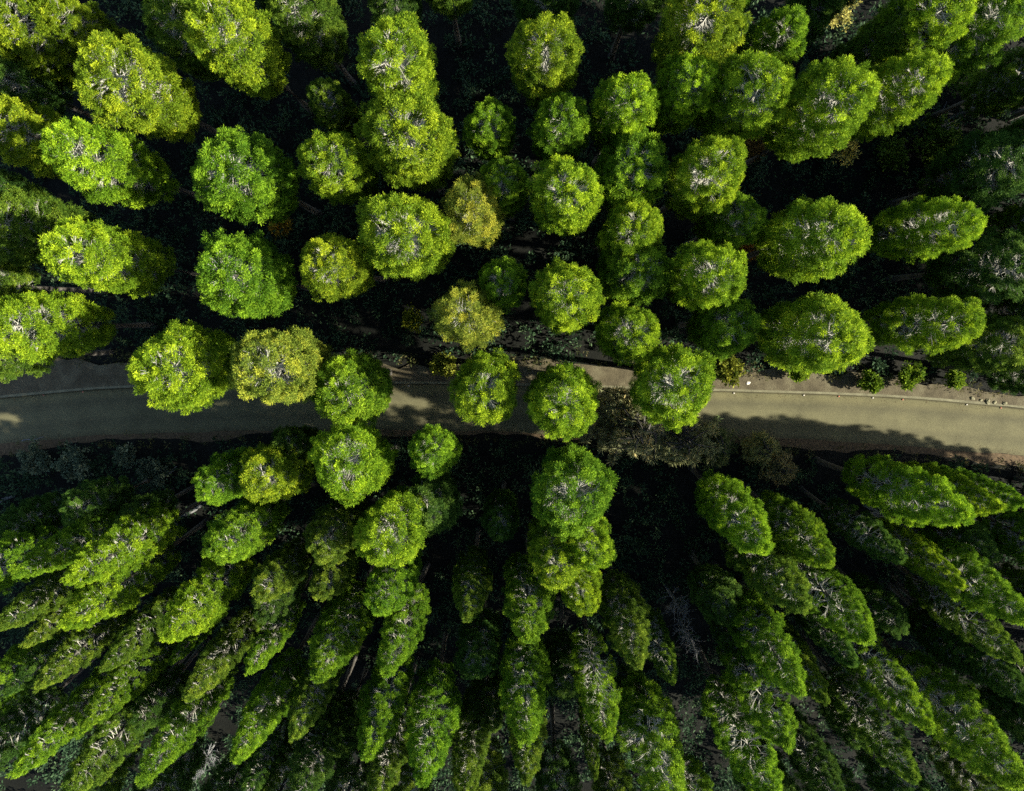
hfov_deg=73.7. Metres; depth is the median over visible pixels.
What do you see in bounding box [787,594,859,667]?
conifer
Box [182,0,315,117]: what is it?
conifer
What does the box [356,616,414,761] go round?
conifer
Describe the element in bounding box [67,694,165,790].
conifer
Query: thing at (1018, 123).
conifer
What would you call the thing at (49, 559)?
conifer
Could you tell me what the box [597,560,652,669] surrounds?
conifer
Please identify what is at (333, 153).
conifer
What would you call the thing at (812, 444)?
verge strip
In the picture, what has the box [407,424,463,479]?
conifer
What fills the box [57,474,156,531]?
conifer
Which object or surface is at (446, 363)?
roadside bush
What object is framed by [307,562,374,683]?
conifer
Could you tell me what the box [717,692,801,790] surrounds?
conifer
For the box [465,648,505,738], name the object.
conifer
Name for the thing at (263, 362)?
conifer
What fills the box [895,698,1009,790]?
conifer
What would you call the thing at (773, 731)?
conifer
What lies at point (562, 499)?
conifer
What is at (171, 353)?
conifer
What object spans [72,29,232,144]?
conifer
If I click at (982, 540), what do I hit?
conifer
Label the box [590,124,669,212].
conifer
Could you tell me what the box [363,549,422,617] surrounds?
conifer
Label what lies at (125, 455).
shrub
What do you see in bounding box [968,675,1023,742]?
conifer
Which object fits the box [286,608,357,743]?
conifer
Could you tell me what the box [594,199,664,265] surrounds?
conifer
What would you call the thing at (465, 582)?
conifer
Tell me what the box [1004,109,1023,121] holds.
conifer
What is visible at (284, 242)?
undergrowth
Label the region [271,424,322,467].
conifer
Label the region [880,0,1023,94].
conifer
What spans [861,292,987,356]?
conifer
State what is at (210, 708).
conifer
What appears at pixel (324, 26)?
conifer
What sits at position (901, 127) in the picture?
shrub
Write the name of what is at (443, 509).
conifer
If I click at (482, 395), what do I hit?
conifer
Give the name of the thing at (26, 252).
conifer
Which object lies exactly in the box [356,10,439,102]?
conifer
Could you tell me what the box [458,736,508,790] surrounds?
conifer
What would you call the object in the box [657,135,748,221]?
conifer
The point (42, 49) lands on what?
conifer
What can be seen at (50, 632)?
conifer
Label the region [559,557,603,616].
conifer
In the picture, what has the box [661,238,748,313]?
conifer
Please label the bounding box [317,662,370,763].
conifer
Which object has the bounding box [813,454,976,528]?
conifer
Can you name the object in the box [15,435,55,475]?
shrub
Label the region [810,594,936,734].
conifer
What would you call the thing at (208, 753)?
dead tree
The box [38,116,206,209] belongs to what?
conifer
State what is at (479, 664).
conifer
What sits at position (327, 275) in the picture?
conifer
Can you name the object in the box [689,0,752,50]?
conifer
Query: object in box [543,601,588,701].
conifer
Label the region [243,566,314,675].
conifer
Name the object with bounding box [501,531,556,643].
conifer
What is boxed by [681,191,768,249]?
conifer
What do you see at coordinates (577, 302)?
conifer
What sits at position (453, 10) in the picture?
conifer
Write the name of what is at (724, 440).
shrub
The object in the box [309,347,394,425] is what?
conifer
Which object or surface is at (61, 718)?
conifer
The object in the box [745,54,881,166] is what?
conifer
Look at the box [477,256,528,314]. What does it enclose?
conifer
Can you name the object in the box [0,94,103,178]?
conifer
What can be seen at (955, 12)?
conifer
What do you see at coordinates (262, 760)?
conifer
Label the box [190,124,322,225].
conifer
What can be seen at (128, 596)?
conifer
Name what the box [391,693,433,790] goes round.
conifer
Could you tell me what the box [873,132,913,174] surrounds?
shrub
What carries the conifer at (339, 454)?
on the ground
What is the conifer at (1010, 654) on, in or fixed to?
on the ground
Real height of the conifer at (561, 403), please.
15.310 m
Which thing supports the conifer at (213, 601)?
on the ground
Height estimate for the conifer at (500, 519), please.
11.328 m
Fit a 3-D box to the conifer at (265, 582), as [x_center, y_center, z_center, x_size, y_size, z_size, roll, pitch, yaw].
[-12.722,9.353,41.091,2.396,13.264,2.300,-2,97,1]
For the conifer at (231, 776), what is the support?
on the ground
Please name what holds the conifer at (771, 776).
on the ground
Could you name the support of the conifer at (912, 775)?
on the ground
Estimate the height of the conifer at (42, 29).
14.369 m
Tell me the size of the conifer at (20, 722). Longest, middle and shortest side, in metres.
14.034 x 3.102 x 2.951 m
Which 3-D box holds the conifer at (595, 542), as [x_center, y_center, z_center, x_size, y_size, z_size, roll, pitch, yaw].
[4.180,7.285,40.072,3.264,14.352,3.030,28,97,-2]
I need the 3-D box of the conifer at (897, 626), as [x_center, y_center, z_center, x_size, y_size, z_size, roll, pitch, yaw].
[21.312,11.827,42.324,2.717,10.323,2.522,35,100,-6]
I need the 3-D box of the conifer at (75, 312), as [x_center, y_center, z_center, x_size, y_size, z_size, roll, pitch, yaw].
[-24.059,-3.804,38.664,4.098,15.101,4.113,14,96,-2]
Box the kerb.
[0,381,1023,407]
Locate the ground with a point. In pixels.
(442, 552)
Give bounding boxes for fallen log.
[177,503,205,519]
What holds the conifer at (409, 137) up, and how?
on the ground
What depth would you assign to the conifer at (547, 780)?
41.23 m
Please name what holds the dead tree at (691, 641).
on the ground
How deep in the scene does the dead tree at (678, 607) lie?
44.53 m
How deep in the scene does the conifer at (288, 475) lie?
34.85 m
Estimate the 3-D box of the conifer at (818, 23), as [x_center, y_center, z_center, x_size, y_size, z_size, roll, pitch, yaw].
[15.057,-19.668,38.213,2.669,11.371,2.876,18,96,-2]
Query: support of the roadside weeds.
on the ground
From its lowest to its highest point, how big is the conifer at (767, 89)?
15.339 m
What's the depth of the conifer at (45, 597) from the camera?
36.65 m
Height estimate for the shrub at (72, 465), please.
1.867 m
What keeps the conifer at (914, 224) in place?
on the ground
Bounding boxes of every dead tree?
[192,741,220,784]
[657,584,696,626]
[671,619,700,666]
[862,503,927,540]
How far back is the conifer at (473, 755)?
38.25 m
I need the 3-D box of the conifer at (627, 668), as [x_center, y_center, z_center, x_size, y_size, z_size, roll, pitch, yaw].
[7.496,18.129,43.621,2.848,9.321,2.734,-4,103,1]
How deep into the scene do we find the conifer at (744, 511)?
35.48 m
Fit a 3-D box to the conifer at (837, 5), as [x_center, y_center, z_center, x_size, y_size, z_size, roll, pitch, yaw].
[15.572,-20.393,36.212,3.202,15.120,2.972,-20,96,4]
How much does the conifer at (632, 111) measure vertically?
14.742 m
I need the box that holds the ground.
[0,0,1023,790]
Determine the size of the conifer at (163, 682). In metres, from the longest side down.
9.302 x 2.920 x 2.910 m
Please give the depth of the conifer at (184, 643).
39.43 m
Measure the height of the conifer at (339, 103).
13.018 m
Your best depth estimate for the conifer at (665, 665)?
39.01 m
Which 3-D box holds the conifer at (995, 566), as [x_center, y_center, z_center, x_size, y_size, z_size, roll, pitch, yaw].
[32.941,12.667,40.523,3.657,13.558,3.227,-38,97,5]
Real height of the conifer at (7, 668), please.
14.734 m
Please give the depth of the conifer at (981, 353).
34.98 m
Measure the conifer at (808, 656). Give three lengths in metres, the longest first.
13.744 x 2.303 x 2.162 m
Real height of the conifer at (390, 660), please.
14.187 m
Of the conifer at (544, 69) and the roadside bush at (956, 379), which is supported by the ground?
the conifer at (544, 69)
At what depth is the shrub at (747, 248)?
44.14 m
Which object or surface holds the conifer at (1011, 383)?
on the ground
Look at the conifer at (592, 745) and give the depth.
38.88 m
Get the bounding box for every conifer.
[0,0,112,91]
[0,10,129,98]
[0,41,125,132]
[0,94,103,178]
[0,169,115,232]
[0,183,96,268]
[0,260,96,299]
[0,289,157,364]
[0,330,113,383]
[0,491,65,544]
[0,517,66,596]
[0,547,116,630]
[0,583,137,697]
[0,606,102,714]
[0,646,105,771]
[5,661,128,778]
[10,487,174,579]
[18,544,154,648]
[31,572,170,693]
[34,0,170,87]
[37,215,199,298]
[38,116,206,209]
[56,518,208,631]
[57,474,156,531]
[60,497,205,588]
[60,649,193,790]
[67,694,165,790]
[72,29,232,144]
[76,629,177,731]
[98,568,209,672]
[112,483,195,538]
[124,319,238,415]
[124,637,209,733]
[132,699,224,790]
[134,632,254,787]
[140,0,223,82]
[158,552,256,643]
[168,596,228,664]
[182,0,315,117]
[182,607,263,702]
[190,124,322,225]
[191,446,259,505]
[194,228,310,318]
[200,489,297,564]
[200,742,258,790]
[227,325,344,405]
[229,612,321,764]
[238,440,314,505]
[239,670,307,790]
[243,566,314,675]
[250,534,313,602]
[251,555,309,624]
[252,702,321,790]
[258,0,319,43]
[265,0,356,85]
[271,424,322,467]
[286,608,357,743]
[287,653,358,790]
[295,129,379,205]
[299,232,389,302]
[302,490,370,567]
[305,77,371,147]
[307,421,398,507]
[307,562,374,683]
[308,538,364,601]
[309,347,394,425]
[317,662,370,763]
[323,720,375,790]
[351,472,430,568]
[352,89,460,195]
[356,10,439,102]
[356,190,456,282]
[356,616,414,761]
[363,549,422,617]
[367,0,423,38]
[367,655,419,790]
[375,561,430,678]
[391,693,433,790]
[401,471,463,537]
[404,622,462,788]
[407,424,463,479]
[424,0,473,48]
[426,279,505,352]
[440,171,507,248]
[447,347,520,426]
[450,686,492,790]
[451,527,492,622]
[453,590,503,679]
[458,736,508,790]
[462,95,516,161]
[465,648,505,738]
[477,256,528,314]
[479,155,531,222]
[480,480,520,542]
[497,598,552,748]
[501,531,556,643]
[503,10,584,110]
[507,643,547,786]
[510,0,581,30]
[522,360,601,442]
[526,91,592,162]
[526,153,604,237]
[526,517,583,593]
[527,256,605,335]
[529,442,619,542]
[531,701,582,790]
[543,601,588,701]
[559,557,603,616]
[562,506,616,571]
[569,600,622,744]
[577,686,599,781]
[589,69,660,168]
[589,715,635,790]
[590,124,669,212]
[593,299,660,365]
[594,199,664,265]
[595,234,675,307]
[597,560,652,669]
[602,0,665,60]
[613,659,657,735]
[614,657,686,790]
[628,342,716,432]
[637,581,678,685]
[648,47,721,135]
[649,0,753,80]
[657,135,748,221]
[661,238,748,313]
[672,722,714,790]
[674,296,763,361]
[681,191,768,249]
[684,49,800,155]
[686,550,745,627]
[687,463,775,556]
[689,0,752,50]
[694,638,784,790]
[707,599,760,663]
[710,560,807,699]
[716,630,798,754]
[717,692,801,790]
[719,534,813,615]
[731,3,809,91]
[738,579,830,705]
[741,480,836,569]
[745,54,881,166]
[747,194,873,285]
[753,290,875,374]
[762,678,846,790]
[775,0,834,58]
[780,701,861,790]
[782,551,877,646]
[786,0,859,30]
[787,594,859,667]
[797,485,908,564]
[799,633,921,784]
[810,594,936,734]
[812,661,881,750]
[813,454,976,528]
[825,7,925,85]
[834,564,909,640]
[837,502,966,591]
[848,49,954,143]
[851,0,977,71]
[854,738,935,790]
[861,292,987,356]
[864,194,987,264]
[866,510,1023,626]
[868,460,1008,516]
[868,624,1023,790]
[873,545,1023,665]
[875,462,1023,511]
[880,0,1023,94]
[881,576,986,675]
[886,225,1023,305]
[888,127,1023,213]
[888,576,1023,703]
[891,507,1002,567]
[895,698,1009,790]
[916,118,1023,185]
[919,45,1023,120]
[923,311,1023,374]
[941,365,1023,395]
[948,66,1023,121]
[948,290,1023,338]
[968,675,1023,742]
[970,635,1023,719]
[976,508,1023,565]
[977,200,1023,263]
[983,561,1023,599]
[989,563,1017,580]
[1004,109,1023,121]
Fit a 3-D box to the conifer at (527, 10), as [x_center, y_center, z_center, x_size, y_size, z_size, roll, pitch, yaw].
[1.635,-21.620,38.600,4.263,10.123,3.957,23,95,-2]
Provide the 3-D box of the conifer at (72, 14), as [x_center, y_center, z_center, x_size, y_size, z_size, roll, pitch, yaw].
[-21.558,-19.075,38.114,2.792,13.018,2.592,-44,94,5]
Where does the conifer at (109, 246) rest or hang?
on the ground
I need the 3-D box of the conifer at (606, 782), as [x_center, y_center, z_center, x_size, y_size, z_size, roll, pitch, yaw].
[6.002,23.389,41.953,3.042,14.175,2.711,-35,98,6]
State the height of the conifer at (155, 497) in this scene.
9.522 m
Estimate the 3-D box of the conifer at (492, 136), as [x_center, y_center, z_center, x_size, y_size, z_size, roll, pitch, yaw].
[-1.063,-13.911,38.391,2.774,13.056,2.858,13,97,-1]
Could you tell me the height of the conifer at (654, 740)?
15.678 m
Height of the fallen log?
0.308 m
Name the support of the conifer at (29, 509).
on the ground
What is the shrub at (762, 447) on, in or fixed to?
on the verge strip
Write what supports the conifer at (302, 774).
on the ground
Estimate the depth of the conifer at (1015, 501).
34.65 m
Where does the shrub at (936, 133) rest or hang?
on the ground
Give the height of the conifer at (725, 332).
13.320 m
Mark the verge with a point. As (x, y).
(63, 374)
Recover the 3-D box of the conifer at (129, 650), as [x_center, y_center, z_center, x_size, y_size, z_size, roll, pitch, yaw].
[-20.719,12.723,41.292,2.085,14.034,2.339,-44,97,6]
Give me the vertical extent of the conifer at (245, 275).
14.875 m
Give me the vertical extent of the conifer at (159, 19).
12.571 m
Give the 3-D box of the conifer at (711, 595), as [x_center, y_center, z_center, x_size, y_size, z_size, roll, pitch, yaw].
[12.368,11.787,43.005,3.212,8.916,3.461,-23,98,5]
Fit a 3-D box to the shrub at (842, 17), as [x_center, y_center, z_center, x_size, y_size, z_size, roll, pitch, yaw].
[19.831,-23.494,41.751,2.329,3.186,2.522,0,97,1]
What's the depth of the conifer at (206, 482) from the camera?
35.35 m
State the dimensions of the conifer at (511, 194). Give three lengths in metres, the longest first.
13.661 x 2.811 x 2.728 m
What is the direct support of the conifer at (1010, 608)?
on the ground
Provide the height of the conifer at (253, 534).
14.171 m
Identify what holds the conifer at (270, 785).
on the ground
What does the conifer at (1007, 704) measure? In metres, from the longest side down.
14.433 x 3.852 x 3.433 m
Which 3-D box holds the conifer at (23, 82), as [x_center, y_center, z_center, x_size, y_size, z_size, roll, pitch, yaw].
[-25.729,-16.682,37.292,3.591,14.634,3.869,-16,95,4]
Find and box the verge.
[0,352,1023,405]
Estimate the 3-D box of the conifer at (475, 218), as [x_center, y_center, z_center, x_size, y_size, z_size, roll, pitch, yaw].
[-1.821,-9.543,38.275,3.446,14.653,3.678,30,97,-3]
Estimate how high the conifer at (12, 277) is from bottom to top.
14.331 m
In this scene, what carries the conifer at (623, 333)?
on the ground
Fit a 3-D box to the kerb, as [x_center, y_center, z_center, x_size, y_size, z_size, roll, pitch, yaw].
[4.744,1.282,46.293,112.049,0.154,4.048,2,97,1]
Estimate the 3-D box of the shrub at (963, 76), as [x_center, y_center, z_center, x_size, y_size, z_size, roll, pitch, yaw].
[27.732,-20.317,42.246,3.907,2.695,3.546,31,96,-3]
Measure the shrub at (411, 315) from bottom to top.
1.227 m
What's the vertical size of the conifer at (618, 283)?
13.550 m
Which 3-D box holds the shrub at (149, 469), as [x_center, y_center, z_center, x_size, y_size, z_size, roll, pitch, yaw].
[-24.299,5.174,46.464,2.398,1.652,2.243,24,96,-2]
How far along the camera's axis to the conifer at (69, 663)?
37.99 m
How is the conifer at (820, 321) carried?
on the ground
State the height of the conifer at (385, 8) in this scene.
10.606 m
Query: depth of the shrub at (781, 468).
44.53 m
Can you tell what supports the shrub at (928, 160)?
on the ground
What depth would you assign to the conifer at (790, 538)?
36.10 m
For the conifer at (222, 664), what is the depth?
38.31 m
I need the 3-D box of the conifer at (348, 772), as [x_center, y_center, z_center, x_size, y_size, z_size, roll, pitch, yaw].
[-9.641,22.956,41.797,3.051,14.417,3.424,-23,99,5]
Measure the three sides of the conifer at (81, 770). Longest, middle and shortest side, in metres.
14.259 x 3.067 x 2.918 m
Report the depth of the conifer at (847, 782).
40.87 m
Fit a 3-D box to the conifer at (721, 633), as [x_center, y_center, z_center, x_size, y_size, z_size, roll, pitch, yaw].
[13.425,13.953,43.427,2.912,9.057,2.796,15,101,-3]
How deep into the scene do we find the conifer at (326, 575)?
36.66 m
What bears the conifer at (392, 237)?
on the ground
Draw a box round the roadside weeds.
[0,346,1023,475]
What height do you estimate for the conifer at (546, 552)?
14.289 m
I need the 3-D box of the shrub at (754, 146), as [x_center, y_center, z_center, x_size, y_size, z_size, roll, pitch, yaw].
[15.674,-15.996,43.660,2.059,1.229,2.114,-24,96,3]
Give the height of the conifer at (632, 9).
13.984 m
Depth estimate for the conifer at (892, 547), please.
37.92 m
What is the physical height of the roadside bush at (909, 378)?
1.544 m
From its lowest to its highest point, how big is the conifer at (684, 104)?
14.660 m
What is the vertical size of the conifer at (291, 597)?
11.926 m
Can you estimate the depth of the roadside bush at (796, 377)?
44.83 m
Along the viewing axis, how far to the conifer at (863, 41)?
33.28 m
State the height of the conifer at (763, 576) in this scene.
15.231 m
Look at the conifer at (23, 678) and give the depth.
37.89 m
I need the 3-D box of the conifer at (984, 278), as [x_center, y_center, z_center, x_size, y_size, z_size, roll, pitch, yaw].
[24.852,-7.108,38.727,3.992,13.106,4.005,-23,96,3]
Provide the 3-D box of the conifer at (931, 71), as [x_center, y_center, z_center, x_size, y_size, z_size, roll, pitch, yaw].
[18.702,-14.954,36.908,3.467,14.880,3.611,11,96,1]
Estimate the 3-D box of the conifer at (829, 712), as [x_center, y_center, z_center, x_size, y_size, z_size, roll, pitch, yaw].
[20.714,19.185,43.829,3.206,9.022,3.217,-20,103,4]
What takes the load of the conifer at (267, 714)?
on the ground
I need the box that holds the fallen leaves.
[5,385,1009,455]
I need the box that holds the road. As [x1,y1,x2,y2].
[0,384,1023,455]
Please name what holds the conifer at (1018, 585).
on the ground
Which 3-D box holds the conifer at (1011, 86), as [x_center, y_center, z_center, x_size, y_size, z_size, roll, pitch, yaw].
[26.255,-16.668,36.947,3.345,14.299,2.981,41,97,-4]
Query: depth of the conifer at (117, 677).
37.87 m
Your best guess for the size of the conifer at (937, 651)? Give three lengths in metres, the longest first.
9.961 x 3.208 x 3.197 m
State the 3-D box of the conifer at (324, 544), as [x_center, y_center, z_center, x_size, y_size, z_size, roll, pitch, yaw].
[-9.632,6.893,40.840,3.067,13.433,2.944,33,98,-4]
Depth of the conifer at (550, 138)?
32.28 m
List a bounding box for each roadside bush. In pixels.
[429,351,457,378]
[714,354,746,387]
[787,368,810,382]
[856,368,884,393]
[894,360,927,391]
[944,369,967,390]
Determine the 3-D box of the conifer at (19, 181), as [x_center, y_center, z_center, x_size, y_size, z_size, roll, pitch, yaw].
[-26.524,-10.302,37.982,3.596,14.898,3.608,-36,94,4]
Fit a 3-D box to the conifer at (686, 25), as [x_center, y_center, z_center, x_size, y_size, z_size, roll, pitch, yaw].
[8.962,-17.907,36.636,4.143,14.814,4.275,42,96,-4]
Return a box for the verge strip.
[0,429,1023,465]
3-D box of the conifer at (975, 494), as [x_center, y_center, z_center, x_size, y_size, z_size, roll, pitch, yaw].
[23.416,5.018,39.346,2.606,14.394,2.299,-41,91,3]
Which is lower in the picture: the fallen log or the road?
the fallen log
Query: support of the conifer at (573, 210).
on the ground
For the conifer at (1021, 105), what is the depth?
41.76 m
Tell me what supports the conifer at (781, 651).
on the ground
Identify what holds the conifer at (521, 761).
on the ground
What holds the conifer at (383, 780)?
on the ground
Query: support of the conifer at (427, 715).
on the ground
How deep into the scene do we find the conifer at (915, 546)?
36.27 m
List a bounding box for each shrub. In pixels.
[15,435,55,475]
[50,439,94,483]
[112,442,138,469]
[135,456,172,488]
[267,216,292,240]
[401,304,423,334]
[694,414,738,472]
[737,242,758,261]
[739,429,780,471]
[745,134,766,162]
[757,448,799,486]
[825,136,861,167]
[826,0,863,32]
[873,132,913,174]
[889,98,917,131]
[909,104,963,157]
[921,138,957,181]
[944,47,986,97]
[970,74,1010,118]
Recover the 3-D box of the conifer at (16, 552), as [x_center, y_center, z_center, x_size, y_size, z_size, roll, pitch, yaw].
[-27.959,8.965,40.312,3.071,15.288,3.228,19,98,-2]
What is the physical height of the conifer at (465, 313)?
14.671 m
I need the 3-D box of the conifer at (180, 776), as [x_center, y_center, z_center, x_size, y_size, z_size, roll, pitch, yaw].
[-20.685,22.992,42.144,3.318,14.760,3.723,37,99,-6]
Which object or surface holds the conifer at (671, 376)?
on the ground
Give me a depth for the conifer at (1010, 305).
38.39 m
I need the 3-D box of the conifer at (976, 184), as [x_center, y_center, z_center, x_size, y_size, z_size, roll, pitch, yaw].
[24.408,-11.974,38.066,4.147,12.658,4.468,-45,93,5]
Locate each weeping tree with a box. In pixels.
[580,382,673,466]
[645,404,723,468]
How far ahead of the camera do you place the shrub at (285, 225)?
44.33 m
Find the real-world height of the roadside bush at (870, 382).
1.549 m
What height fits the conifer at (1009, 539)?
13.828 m
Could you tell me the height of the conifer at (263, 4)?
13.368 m
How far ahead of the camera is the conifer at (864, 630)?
35.00 m
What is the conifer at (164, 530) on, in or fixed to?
on the ground
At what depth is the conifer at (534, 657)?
36.33 m
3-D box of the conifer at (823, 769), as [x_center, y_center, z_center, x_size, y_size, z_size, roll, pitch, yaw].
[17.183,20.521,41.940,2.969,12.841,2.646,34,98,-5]
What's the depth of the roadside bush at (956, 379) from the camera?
44.63 m
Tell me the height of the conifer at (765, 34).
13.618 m
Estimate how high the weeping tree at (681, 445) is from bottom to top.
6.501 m
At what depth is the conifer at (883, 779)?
40.10 m
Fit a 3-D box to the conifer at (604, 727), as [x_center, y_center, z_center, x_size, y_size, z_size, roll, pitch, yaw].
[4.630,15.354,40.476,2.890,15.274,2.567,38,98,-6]
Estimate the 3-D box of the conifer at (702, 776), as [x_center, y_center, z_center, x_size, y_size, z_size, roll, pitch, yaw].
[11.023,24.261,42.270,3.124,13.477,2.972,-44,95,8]
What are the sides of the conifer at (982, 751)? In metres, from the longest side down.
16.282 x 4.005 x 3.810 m
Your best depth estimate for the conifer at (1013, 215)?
37.30 m
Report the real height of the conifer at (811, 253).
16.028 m
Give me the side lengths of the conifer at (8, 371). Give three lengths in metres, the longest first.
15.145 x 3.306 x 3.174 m
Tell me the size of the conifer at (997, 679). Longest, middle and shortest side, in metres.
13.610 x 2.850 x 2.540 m
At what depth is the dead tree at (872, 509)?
44.36 m
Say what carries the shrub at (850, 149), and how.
on the ground
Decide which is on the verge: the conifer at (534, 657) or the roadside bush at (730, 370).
the roadside bush at (730, 370)
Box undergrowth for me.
[0,0,1023,790]
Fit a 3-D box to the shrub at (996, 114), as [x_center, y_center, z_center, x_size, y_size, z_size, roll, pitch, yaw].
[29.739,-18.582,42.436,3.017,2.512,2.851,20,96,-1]
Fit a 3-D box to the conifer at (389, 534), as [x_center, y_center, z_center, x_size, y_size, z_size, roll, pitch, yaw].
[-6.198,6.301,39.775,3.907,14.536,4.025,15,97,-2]

